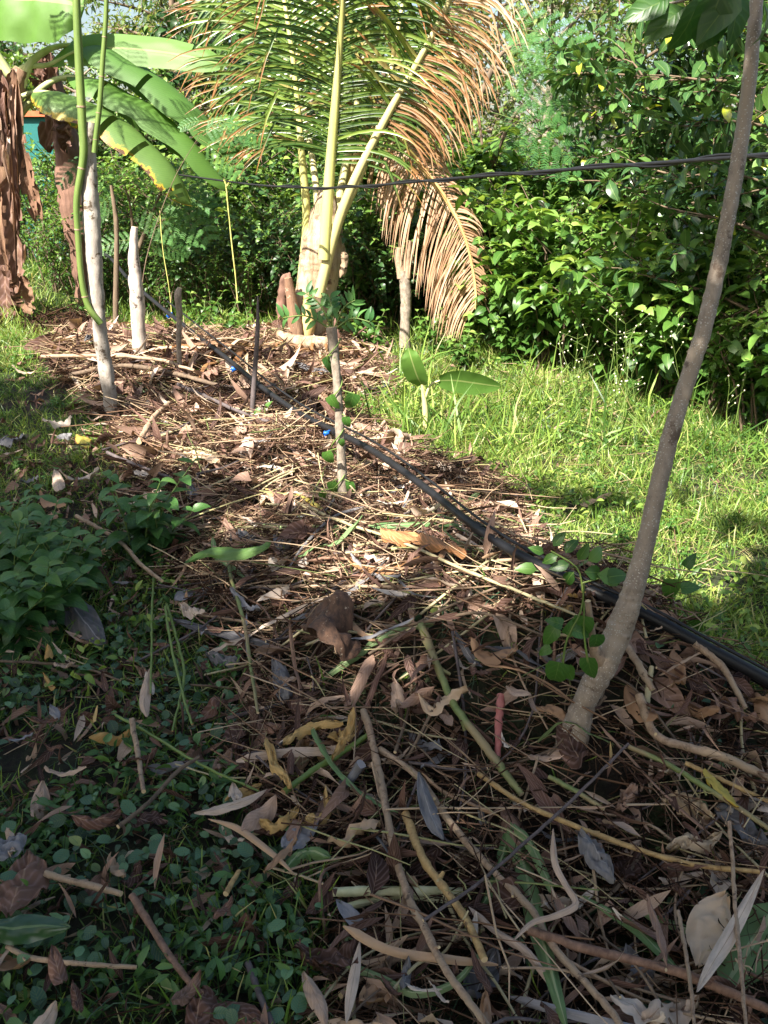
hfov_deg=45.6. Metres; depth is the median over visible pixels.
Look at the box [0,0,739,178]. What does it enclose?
sky
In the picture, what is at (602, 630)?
twig
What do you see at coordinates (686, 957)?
stick
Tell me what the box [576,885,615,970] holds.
twig
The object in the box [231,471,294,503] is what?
twig
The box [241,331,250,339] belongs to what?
fallen leaf
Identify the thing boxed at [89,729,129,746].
fallen leaf
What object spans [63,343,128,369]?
twig
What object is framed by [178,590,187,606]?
fallen leaf
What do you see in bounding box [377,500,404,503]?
fallen leaf
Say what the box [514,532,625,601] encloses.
seedling
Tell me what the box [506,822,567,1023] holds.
cut leaf
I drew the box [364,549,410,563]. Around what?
fallen leaf
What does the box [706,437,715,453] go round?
weed
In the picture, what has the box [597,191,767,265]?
hedge shrub
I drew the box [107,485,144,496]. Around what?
fallen leaf
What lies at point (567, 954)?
twig
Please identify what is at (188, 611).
fallen leaf
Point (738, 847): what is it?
twig
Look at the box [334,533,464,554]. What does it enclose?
twig
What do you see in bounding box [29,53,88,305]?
banana stump
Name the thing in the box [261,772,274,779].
fallen leaf
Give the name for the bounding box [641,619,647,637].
twig
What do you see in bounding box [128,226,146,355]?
white stake
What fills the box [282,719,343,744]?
dead leaf
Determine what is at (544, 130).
dark shrub
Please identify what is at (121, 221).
leafy bush
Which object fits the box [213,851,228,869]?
fallen leaf
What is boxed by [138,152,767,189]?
overhead hose
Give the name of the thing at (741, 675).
fallen leaf
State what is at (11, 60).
leafy tree
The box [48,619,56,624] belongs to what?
fallen leaf
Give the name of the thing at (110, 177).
leafy bush
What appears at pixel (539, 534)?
twig
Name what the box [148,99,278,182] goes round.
dark shrub
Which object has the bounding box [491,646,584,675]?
dry strap
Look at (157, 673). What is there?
fallen leaf
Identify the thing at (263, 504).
twig
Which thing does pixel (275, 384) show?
twig
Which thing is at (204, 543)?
dry strap
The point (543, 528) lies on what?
twig
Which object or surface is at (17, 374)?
weed
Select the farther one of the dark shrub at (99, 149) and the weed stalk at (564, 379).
the dark shrub at (99, 149)
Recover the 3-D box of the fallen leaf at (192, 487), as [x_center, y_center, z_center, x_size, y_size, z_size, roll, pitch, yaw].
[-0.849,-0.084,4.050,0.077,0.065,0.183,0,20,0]
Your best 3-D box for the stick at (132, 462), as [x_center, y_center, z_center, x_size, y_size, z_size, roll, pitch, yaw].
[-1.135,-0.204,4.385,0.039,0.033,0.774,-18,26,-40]
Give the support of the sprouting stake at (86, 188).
on the mulch
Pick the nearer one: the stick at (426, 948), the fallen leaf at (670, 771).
the stick at (426, 948)
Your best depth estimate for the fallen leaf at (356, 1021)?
1.62 m
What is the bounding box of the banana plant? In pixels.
[0,0,239,321]
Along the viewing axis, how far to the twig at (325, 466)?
4.13 m
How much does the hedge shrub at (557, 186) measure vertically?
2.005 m
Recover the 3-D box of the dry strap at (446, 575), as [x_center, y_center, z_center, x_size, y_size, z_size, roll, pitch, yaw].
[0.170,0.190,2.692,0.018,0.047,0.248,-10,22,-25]
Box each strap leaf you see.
[194,789,266,814]
[208,819,294,874]
[330,944,478,998]
[345,942,360,1023]
[513,828,578,939]
[646,894,667,965]
[696,869,763,991]
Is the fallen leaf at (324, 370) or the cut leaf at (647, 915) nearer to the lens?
the cut leaf at (647, 915)
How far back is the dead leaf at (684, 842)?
1.99 m
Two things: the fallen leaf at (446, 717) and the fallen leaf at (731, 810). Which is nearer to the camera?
the fallen leaf at (731, 810)
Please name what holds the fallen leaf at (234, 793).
on the mulch
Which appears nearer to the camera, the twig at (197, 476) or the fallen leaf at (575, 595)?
the fallen leaf at (575, 595)
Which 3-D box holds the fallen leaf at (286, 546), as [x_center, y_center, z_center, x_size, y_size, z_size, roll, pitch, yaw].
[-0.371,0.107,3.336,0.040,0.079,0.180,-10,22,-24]
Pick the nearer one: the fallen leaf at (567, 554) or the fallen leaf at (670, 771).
the fallen leaf at (670, 771)
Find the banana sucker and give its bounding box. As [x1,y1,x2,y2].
[401,348,500,433]
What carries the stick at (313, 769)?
on the mulch
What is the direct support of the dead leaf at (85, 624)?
on the mulch
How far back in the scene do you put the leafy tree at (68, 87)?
11.07 m
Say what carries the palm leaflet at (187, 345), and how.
on the mulch
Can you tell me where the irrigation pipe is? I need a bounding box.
[32,243,767,687]
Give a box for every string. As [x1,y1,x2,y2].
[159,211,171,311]
[224,179,237,300]
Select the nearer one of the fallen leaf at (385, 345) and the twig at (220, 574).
the twig at (220, 574)
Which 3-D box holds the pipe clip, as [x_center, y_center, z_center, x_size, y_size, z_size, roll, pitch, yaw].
[-0.262,-0.362,4.176,0.034,0.033,0.024,0,20,0]
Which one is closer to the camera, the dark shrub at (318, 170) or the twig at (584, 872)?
the twig at (584, 872)
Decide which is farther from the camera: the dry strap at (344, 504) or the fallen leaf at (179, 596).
the dry strap at (344, 504)
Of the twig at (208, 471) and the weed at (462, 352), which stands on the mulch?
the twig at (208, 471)
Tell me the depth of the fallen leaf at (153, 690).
2.74 m
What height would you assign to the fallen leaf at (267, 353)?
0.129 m
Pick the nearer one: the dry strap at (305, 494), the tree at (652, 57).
the dry strap at (305, 494)
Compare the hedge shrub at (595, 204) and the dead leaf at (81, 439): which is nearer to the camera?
the dead leaf at (81, 439)
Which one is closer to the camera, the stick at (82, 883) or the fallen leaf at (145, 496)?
the stick at (82, 883)
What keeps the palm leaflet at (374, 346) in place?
on the mulch
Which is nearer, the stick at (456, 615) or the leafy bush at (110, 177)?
the stick at (456, 615)
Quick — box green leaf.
[0,914,70,944]
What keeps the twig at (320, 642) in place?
on the mulch
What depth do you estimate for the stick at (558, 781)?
2.10 m
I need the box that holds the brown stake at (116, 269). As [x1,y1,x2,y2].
[110,185,119,328]
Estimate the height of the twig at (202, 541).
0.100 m
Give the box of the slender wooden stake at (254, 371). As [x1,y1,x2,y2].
[250,296,259,412]
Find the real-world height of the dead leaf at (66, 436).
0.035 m
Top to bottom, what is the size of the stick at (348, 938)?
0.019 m
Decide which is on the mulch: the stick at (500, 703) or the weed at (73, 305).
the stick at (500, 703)
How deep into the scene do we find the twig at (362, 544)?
3.07 m
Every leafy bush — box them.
[19,189,107,296]
[20,132,132,266]
[20,133,110,267]
[20,161,63,268]
[31,181,138,299]
[36,154,151,268]
[38,202,143,304]
[41,145,184,277]
[70,190,196,321]
[98,157,213,297]
[98,166,214,280]
[101,215,194,314]
[109,157,269,280]
[141,232,219,321]
[156,221,259,320]
[181,205,269,316]
[201,227,291,322]
[216,188,279,296]
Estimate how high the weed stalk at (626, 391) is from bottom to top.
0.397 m
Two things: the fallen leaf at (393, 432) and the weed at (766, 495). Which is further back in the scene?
the fallen leaf at (393, 432)
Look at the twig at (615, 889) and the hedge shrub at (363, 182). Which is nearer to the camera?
the twig at (615, 889)
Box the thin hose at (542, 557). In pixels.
[167,301,767,689]
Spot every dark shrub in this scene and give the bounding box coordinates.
[33,84,169,261]
[97,137,148,167]
[103,87,254,269]
[108,126,291,300]
[115,120,325,274]
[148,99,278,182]
[159,196,293,318]
[181,202,299,318]
[188,116,365,281]
[190,206,299,319]
[195,138,300,273]
[203,166,376,318]
[208,93,327,182]
[226,120,408,259]
[241,185,408,325]
[245,154,365,308]
[287,174,452,323]
[300,208,450,337]
[334,129,395,314]
[379,162,463,183]
[381,114,553,161]
[442,127,603,204]
[448,119,561,184]
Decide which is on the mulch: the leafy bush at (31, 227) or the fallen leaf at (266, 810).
the fallen leaf at (266, 810)
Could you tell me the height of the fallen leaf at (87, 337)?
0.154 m
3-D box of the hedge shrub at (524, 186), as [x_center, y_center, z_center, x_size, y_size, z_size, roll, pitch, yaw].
[0.882,-2.922,9.666,1.868,1.962,2.200,11,23,28]
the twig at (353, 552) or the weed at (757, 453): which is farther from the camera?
the weed at (757, 453)
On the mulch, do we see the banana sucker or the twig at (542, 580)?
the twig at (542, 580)
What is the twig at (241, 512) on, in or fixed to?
on the mulch
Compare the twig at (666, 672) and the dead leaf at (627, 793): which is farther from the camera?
the twig at (666, 672)
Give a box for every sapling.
[276,280,374,504]
[554,0,767,758]
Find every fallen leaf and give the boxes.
[0,433,25,447]
[0,449,22,456]
[0,954,30,970]
[5,827,15,856]
[8,733,32,741]
[12,365,37,373]
[20,475,38,483]
[26,743,36,760]
[27,625,58,633]
[30,701,74,723]
[30,780,49,818]
[33,1000,57,1023]
[37,509,60,523]
[39,490,65,507]
[42,415,71,428]
[43,673,55,690]
[43,742,63,751]
[44,644,52,658]
[44,766,86,776]
[46,805,83,813]
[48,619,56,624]
[48,943,67,985]
[49,704,59,718]
[53,662,74,668]
[58,467,99,480]
[70,979,83,1012]
[78,488,95,500]
[80,397,102,405]
[84,333,93,343]
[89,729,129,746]
[90,705,97,722]
[101,671,108,691]
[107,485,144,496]
[107,852,125,877]
[114,581,131,583]
[120,606,136,615]
[120,860,142,887]
[121,810,167,827]
[122,747,157,766]
[124,566,135,580]
[125,411,141,426]
[129,489,160,505]
[134,470,148,475]
[138,666,159,678]
[144,672,154,694]
[147,761,190,774]
[158,393,176,405]
[169,970,200,1005]
[174,588,207,600]
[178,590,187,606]
[179,602,205,619]
[186,696,225,722]
[187,484,198,500]
[190,495,217,504]
[196,367,218,379]
[207,626,223,632]
[212,748,232,770]
[212,895,232,918]
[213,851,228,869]
[221,826,244,844]
[226,335,253,348]
[228,782,242,800]
[229,587,260,612]
[232,738,254,770]
[233,426,245,434]
[236,529,260,546]
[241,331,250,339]
[241,516,262,525]
[241,795,276,831]
[248,706,281,733]
[251,346,272,360]
[251,802,278,816]
[253,825,289,836]
[255,405,272,413]
[261,462,274,470]
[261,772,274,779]
[263,837,297,873]
[268,557,308,571]
[273,534,290,553]
[278,676,296,681]
[282,503,308,518]
[286,749,293,774]
[293,942,358,967]
[294,735,310,769]
[296,359,329,373]
[298,690,321,698]
[300,678,319,690]
[305,877,335,915]
[311,938,355,973]
[326,818,380,847]
[327,698,345,704]
[327,726,357,741]
[335,1019,382,1023]
[336,899,366,930]
[352,538,367,555]
[352,935,407,966]
[352,940,358,954]
[354,517,399,534]
[355,338,391,350]
[359,984,401,1005]
[361,384,388,398]
[362,428,410,442]
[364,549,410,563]
[372,420,379,430]
[376,489,395,496]
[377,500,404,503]
[380,642,396,657]
[380,746,409,762]
[380,974,401,994]
[390,677,406,713]
[396,871,418,886]
[399,956,410,989]
[405,982,441,991]
[408,731,441,751]
[408,810,454,823]
[414,680,441,710]
[420,751,451,769]
[424,577,470,587]
[424,604,444,623]
[428,980,448,1002]
[439,709,452,725]
[451,645,475,669]
[455,630,482,667]
[462,947,501,998]
[468,637,517,667]
[468,666,490,676]
[470,911,477,940]
[471,946,492,991]
[477,801,486,824]
[477,990,491,1023]
[493,765,517,773]
[500,809,527,845]
[501,732,510,747]
[506,686,530,696]
[519,540,556,555]
[528,750,563,761]
[536,647,576,662]
[538,828,591,842]
[541,598,572,610]
[541,887,598,910]
[556,719,590,769]
[558,558,580,570]
[563,547,590,557]
[563,553,587,564]
[567,591,584,597]
[570,980,610,994]
[577,583,595,598]
[595,814,638,828]
[602,560,627,569]
[609,741,611,757]
[610,994,665,1023]
[612,582,660,595]
[613,835,641,882]
[614,652,627,676]
[622,798,646,808]
[624,685,658,722]
[624,840,640,853]
[624,943,654,978]
[635,626,662,632]
[641,995,699,1023]
[657,761,683,775]
[659,872,702,886]
[663,779,678,812]
[667,648,685,686]
[667,862,686,895]
[684,695,719,719]
[689,679,708,690]
[710,697,758,722]
[714,803,767,846]
[726,672,750,692]
[726,793,734,814]
[732,778,767,811]
[743,692,767,701]
[754,699,767,723]
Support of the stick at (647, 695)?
on the mulch
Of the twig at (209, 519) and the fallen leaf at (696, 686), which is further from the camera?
the twig at (209, 519)
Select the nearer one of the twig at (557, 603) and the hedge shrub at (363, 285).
the twig at (557, 603)
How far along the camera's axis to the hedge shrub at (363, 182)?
9.31 m
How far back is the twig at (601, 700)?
2.20 m
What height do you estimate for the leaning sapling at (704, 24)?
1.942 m
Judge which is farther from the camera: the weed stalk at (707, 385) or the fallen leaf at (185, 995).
the weed stalk at (707, 385)
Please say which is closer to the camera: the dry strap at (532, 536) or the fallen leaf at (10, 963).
the fallen leaf at (10, 963)
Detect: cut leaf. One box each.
[185,540,270,562]
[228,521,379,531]
[284,847,330,871]
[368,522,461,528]
[438,492,478,531]
[481,833,508,903]
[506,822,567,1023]
[513,823,553,892]
[583,895,676,965]
[628,902,685,933]
[717,902,767,987]
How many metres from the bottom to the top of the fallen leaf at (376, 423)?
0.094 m
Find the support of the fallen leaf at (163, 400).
on the mulch
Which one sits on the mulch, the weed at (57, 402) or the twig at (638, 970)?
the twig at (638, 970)
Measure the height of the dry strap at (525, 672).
0.095 m
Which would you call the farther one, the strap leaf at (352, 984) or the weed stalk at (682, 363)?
the weed stalk at (682, 363)
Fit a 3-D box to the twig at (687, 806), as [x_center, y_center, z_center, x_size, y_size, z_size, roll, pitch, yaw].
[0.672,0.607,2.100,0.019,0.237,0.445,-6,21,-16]
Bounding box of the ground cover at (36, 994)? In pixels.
[0,516,767,1023]
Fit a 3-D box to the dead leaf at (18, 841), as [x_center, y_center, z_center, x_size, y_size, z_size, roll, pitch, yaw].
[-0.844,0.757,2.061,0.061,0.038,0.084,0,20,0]
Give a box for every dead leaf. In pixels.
[0,833,26,860]
[0,849,48,917]
[52,469,64,491]
[57,433,71,439]
[63,591,105,645]
[71,809,120,830]
[75,434,91,448]
[139,668,150,716]
[173,618,271,645]
[185,985,217,1023]
[186,450,220,463]
[205,650,239,667]
[209,1001,263,1023]
[224,783,261,801]
[258,804,299,833]
[264,737,291,789]
[271,656,292,700]
[281,821,318,850]
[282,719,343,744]
[287,681,312,715]
[295,493,330,513]
[298,786,330,826]
[300,589,360,661]
[302,970,327,1023]
[332,707,355,761]
[344,655,374,710]
[350,556,419,574]
[352,622,374,641]
[380,528,466,559]
[417,771,443,839]
[418,685,468,715]
[535,704,565,721]
[578,827,615,883]
[580,492,610,506]
[615,782,643,811]
[662,790,714,820]
[665,830,722,854]
[685,890,730,968]
[703,768,738,807]
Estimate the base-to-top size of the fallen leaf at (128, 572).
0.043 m
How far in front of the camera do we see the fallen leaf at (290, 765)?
2.31 m
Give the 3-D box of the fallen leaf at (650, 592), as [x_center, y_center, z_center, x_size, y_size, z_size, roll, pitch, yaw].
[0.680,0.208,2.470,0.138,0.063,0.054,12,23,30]
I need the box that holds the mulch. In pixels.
[0,295,767,1023]
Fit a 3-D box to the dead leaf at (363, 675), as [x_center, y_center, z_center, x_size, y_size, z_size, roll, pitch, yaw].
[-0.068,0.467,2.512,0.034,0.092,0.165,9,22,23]
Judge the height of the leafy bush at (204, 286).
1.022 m
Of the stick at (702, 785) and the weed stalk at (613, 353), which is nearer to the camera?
the stick at (702, 785)
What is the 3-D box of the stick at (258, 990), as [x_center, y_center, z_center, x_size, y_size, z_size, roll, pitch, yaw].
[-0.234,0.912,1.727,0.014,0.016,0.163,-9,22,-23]
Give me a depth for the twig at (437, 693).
2.31 m
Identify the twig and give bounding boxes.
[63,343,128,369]
[102,414,202,450]
[123,529,236,545]
[133,463,209,510]
[139,566,253,660]
[142,353,182,382]
[144,541,308,574]
[147,446,216,462]
[148,530,326,589]
[153,417,210,437]
[158,523,340,594]
[158,608,273,629]
[162,470,249,507]
[165,517,232,525]
[170,535,309,630]
[174,524,232,530]
[175,757,313,778]
[179,481,292,517]
[179,529,244,580]
[180,478,204,557]
[181,573,265,592]
[182,751,258,762]
[183,451,249,477]
[190,579,418,689]
[193,456,314,522]
[196,431,273,475]
[198,383,276,387]
[202,525,305,540]
[204,602,395,675]
[208,474,276,501]
[211,701,268,785]
[220,501,324,515]
[225,562,432,720]
[226,597,280,659]
[227,580,304,598]
[229,507,277,525]
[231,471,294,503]
[237,469,283,512]
[245,489,311,570]
[250,491,332,498]
[251,465,310,489]
[252,788,371,834]
[255,755,355,823]
[256,546,395,659]
[265,493,373,506]
[265,575,348,642]
[265,663,399,749]
[268,489,344,509]
[268,589,334,653]
[275,656,313,748]
[277,758,345,829]
[284,468,353,505]
[285,445,392,480]
[294,565,463,607]
[296,599,449,667]
[305,377,386,395]
[306,626,416,645]
[307,519,402,662]
[307,928,483,1019]
[317,696,440,846]
[318,860,368,942]
[330,826,461,858]
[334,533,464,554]
[334,821,494,849]
[340,718,455,739]
[342,502,399,568]
[342,503,398,525]
[346,545,479,553]
[348,977,413,1020]
[355,526,468,547]
[356,737,419,823]
[362,612,492,702]
[368,567,569,654]
[371,762,471,846]
[375,567,507,584]
[379,631,485,703]
[388,742,493,811]
[390,920,471,942]
[393,610,415,753]
[393,910,468,989]
[396,781,416,830]
[407,553,505,623]
[409,625,540,771]
[412,486,534,498]
[417,676,492,740]
[436,879,521,1023]
[444,837,493,849]
[451,631,466,821]
[451,643,579,682]
[452,539,495,554]
[471,868,568,998]
[486,695,606,765]
[492,1016,582,1023]
[495,834,592,904]
[497,556,598,609]
[498,520,581,539]
[502,966,679,1002]
[503,831,598,928]
[504,530,611,535]
[504,855,641,925]
[505,670,675,738]
[507,592,548,729]
[508,613,647,668]
[517,756,538,818]
[520,905,565,1014]
[523,889,690,1014]
[535,573,578,664]
[540,572,543,658]
[547,588,645,755]
[550,797,686,857]
[552,597,568,660]
[558,815,621,998]
[560,607,612,636]
[560,867,605,880]
[568,563,607,610]
[569,959,741,1023]
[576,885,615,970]
[592,869,632,979]
[598,934,672,1023]
[601,564,603,613]
[605,790,750,903]
[630,752,704,832]
[632,683,730,879]
[639,789,767,812]
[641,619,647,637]
[646,594,688,615]
[647,587,677,614]
[656,666,722,681]
[667,867,767,894]
[674,855,689,944]
[684,777,767,877]
[692,968,702,972]
[693,699,753,797]
[697,663,743,692]
[714,806,767,861]
[740,704,756,792]
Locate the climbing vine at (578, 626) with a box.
[539,583,604,681]
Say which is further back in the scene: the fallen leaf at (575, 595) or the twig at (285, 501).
the twig at (285, 501)
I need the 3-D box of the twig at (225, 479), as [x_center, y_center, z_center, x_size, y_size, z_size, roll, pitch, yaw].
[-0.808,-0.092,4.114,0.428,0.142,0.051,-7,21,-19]
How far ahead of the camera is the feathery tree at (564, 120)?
8.62 m
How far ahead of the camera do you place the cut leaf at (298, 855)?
2.05 m
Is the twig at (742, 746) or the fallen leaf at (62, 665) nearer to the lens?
the twig at (742, 746)
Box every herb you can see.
[0,484,45,571]
[0,494,87,578]
[0,507,49,607]
[0,529,97,651]
[0,567,75,670]
[25,520,107,601]
[98,457,204,577]
[112,493,210,567]
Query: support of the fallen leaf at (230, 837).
on the mulch
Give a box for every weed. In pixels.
[6,347,19,362]
[9,361,25,377]
[10,456,22,471]
[19,347,34,362]
[41,467,58,488]
[49,396,64,411]
[57,293,88,314]
[113,532,129,553]
[158,284,192,315]
[182,290,225,325]
[206,647,243,685]
[213,301,253,334]
[253,401,271,413]
[345,309,388,344]
[413,302,454,354]
[443,322,484,371]
[486,316,532,365]
[492,429,507,440]
[541,525,562,540]
[577,438,597,453]
[577,446,596,470]
[590,475,614,494]
[610,525,633,546]
[612,459,633,481]
[659,515,684,537]
[677,546,707,576]
[689,411,702,423]
[704,456,723,473]
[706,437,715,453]
[722,448,738,468]
[743,423,756,437]
[751,437,767,456]
[759,488,767,506]
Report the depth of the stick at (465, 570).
2.64 m
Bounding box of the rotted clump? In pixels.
[0,303,124,336]
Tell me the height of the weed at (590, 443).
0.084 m
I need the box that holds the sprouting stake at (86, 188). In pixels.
[72,0,118,420]
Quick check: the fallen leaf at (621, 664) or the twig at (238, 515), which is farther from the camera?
the twig at (238, 515)
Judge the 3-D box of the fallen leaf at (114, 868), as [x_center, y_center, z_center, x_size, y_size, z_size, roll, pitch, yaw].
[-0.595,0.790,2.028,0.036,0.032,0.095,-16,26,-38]
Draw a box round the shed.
[23,111,68,270]
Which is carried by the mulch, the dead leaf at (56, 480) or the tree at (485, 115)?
the dead leaf at (56, 480)
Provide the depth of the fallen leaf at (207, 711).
2.63 m
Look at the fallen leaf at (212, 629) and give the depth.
3.00 m
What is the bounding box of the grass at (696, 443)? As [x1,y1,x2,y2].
[0,253,767,1023]
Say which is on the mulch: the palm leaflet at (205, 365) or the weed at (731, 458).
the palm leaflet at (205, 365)
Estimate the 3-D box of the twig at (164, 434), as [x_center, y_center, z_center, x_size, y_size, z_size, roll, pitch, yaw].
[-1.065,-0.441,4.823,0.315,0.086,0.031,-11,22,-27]
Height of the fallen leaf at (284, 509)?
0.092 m
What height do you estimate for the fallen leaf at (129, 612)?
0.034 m
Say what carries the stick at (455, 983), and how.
on the mulch
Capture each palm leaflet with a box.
[136,346,236,354]
[149,344,214,360]
[150,341,251,351]
[196,347,252,360]
[199,361,217,377]
[209,341,221,355]
[210,337,269,345]
[220,339,248,356]
[233,348,246,362]
[240,325,277,331]
[287,362,295,382]
[292,359,321,374]
[343,342,391,353]
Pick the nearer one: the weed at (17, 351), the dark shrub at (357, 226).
the weed at (17, 351)
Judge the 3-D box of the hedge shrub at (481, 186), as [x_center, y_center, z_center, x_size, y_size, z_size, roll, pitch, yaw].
[1.062,-2.565,8.909,2.028,1.809,1.722,18,27,41]
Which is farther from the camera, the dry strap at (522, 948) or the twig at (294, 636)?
the twig at (294, 636)
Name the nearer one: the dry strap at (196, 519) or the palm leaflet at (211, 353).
the dry strap at (196, 519)
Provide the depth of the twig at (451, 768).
2.25 m
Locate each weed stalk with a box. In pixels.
[550,342,594,416]
[558,331,579,437]
[560,332,594,394]
[564,324,597,411]
[572,338,609,387]
[598,310,636,409]
[605,311,623,390]
[605,324,619,392]
[606,357,627,438]
[608,313,649,422]
[608,380,638,437]
[614,325,646,440]
[615,310,642,414]
[620,359,644,425]
[660,324,689,432]
[671,339,688,422]
[699,324,720,423]
[699,324,742,420]
[726,375,745,437]
[729,318,760,433]
[733,337,754,434]
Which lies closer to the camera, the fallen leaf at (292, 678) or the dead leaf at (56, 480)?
the fallen leaf at (292, 678)
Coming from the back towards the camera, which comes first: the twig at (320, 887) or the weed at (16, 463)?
the weed at (16, 463)
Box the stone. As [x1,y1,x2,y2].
[238,437,262,458]
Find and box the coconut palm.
[162,0,532,349]
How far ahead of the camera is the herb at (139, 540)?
3.62 m
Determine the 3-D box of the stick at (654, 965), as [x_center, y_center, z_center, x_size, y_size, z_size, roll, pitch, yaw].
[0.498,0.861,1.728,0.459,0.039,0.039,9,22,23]
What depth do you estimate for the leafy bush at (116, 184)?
10.01 m
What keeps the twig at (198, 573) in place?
on the mulch
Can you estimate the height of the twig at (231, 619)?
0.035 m
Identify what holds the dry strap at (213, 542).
on the mulch
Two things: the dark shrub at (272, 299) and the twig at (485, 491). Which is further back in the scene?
the dark shrub at (272, 299)
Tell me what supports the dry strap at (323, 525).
on the mulch
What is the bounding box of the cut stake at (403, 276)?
[394,240,411,354]
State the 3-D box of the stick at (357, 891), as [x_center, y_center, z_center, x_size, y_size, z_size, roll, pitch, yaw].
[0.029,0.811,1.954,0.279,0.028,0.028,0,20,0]
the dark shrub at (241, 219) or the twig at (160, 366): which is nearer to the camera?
the twig at (160, 366)
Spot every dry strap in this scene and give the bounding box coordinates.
[165,544,192,594]
[188,514,209,521]
[201,542,241,568]
[208,595,330,654]
[211,537,248,581]
[221,517,255,544]
[235,513,284,531]
[236,745,362,762]
[251,526,329,543]
[283,491,331,496]
[289,506,363,565]
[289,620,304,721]
[290,559,386,621]
[292,500,347,517]
[293,515,362,564]
[296,491,372,504]
[296,498,334,517]
[311,727,397,812]
[322,623,433,680]
[325,649,387,777]
[343,925,497,965]
[350,553,400,580]
[351,617,412,640]
[371,832,387,852]
[373,627,415,643]
[397,578,437,598]
[418,496,467,527]
[419,563,460,585]
[422,773,499,815]
[431,506,454,519]
[433,544,447,584]
[443,529,483,551]
[453,531,513,549]
[455,527,483,538]
[469,907,545,981]
[482,545,600,565]
[485,664,603,735]
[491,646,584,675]
[510,996,630,1023]
[517,532,546,539]
[536,560,587,570]
[538,721,621,745]
[597,722,726,846]
[659,652,700,675]
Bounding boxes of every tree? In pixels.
[0,41,70,233]
[1,51,70,253]
[6,3,110,148]
[8,42,159,268]
[34,0,306,173]
[55,156,229,262]
[82,0,322,157]
[97,68,280,263]
[125,0,378,279]
[130,0,365,160]
[142,113,272,281]
[253,0,495,164]
[270,0,413,165]
[313,3,543,160]
[413,0,609,164]
[438,0,671,204]
[467,8,600,205]
[498,6,767,245]
[505,0,724,195]
[519,0,740,189]
[538,0,767,258]
[556,0,767,237]
[588,43,767,355]
[595,0,767,185]
[599,0,767,241]
[627,0,767,293]
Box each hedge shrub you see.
[291,146,467,325]
[300,175,474,322]
[307,127,446,299]
[334,175,498,331]
[335,161,496,320]
[361,167,544,327]
[384,136,559,311]
[393,118,572,206]
[413,177,550,351]
[429,150,589,334]
[445,221,601,357]
[447,175,605,373]
[455,180,596,236]
[458,148,622,230]
[478,227,602,358]
[491,133,659,231]
[495,178,556,226]
[509,184,643,343]
[510,157,672,360]
[532,222,679,390]
[546,201,767,404]
[570,225,676,330]
[576,228,748,393]
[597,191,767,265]
[607,219,767,410]
[653,235,767,435]
[667,213,767,332]
[676,216,767,419]
[689,317,767,426]
[693,299,767,408]
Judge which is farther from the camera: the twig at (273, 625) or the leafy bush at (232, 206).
the leafy bush at (232, 206)
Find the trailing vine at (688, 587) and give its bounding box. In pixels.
[662,552,709,636]
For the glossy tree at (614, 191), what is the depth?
7.46 m
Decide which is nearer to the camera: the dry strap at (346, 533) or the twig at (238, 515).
the dry strap at (346, 533)
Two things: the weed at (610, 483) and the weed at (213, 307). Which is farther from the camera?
the weed at (213, 307)
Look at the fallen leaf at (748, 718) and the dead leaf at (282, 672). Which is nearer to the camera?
the fallen leaf at (748, 718)
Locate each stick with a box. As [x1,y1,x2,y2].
[0,660,120,680]
[5,945,136,969]
[40,353,194,370]
[43,870,122,896]
[69,363,229,389]
[75,514,163,581]
[106,451,187,487]
[115,714,259,791]
[116,755,199,828]
[128,892,191,983]
[129,717,145,793]
[136,401,170,443]
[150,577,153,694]
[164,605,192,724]
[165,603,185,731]
[176,383,305,429]
[223,869,240,895]
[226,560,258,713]
[244,960,274,1023]
[255,554,389,566]
[256,584,411,588]
[281,733,367,794]
[296,501,577,615]
[332,886,462,896]
[338,925,484,998]
[343,922,355,1019]
[348,896,444,908]
[353,611,542,635]
[360,708,489,1023]
[378,746,623,1023]
[401,810,487,962]
[417,622,523,795]
[422,743,629,921]
[477,772,759,873]
[494,693,504,757]
[527,926,767,1013]
[548,775,604,810]
[625,643,654,690]
[628,745,767,830]
[635,693,767,780]
[644,665,653,708]
[675,929,767,982]
[676,910,695,1023]
[684,761,767,802]
[692,641,747,708]
[727,821,747,1023]
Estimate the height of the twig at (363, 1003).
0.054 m
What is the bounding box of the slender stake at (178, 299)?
[174,287,182,379]
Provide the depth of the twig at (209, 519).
3.84 m
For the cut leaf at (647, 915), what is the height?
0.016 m
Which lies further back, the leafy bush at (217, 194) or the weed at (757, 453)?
the leafy bush at (217, 194)
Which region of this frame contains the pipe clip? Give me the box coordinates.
[323,430,329,435]
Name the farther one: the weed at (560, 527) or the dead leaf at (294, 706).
the weed at (560, 527)
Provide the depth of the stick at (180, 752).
2.38 m
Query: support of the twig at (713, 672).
on the mulch
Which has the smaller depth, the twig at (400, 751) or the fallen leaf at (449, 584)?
the twig at (400, 751)
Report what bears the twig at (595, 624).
on the mulch
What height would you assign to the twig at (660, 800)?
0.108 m
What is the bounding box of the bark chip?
[338,759,365,787]
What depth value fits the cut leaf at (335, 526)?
3.33 m

